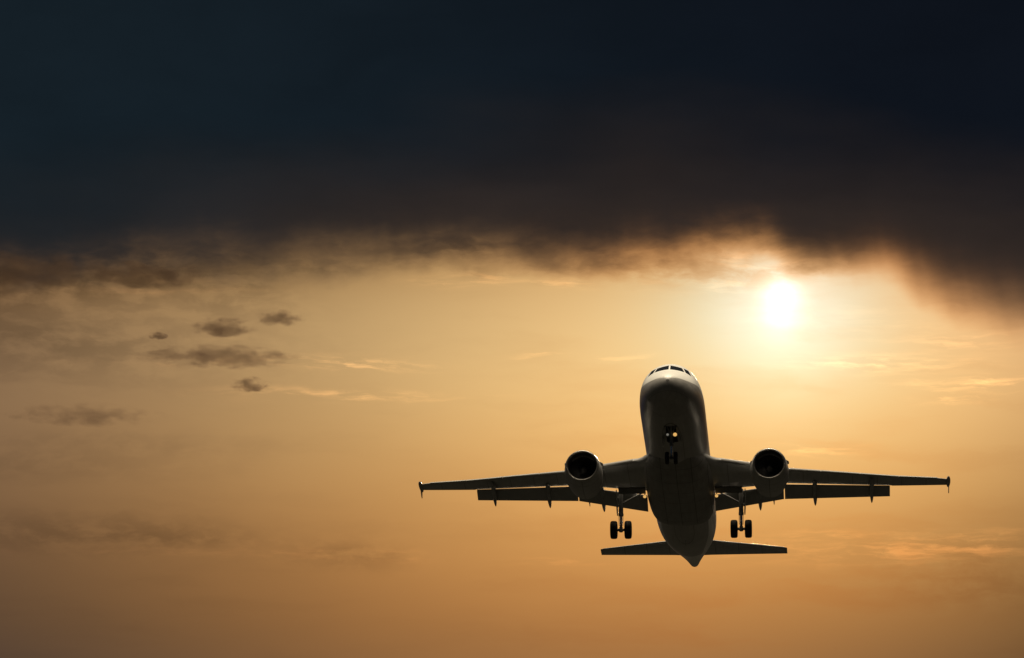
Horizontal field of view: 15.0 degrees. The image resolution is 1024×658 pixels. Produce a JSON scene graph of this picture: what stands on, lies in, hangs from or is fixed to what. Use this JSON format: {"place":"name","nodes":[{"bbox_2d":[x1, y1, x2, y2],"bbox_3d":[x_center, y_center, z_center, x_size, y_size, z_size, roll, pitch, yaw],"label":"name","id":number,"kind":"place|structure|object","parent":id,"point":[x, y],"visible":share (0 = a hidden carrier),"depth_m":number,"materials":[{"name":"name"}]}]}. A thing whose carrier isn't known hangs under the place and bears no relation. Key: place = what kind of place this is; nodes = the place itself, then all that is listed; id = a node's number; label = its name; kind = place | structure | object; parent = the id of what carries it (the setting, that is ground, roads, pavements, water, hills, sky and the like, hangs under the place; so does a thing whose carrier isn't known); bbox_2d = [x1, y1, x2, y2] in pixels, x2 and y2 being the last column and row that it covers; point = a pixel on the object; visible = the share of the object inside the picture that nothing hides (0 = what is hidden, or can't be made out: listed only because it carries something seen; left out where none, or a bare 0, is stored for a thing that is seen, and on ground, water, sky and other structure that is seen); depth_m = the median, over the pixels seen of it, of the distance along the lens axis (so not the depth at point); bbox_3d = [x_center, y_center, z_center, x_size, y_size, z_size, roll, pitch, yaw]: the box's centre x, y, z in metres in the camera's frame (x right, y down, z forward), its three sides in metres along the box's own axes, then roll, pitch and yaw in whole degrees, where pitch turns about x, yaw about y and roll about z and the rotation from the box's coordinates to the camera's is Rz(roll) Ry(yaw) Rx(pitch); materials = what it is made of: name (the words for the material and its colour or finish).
{"place":"outdoors","nodes":[
{"label":"outdoors","id":0,"kind":"place"},
{"bbox_2d":[0,0,1023,657],"label":"sky","id":1,"kind":"structure","parent":0,"point":[272,272],"materials":[{"name":"orange"}]},
{"bbox_2d":[418,364,949,566],"bbox_3d":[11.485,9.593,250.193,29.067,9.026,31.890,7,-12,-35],"label":"airliner","id":2,"kind":"object","parent":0,"point":[679,474],"visible":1,"depth_m":243.97,"materials":[{"name":"paint"}]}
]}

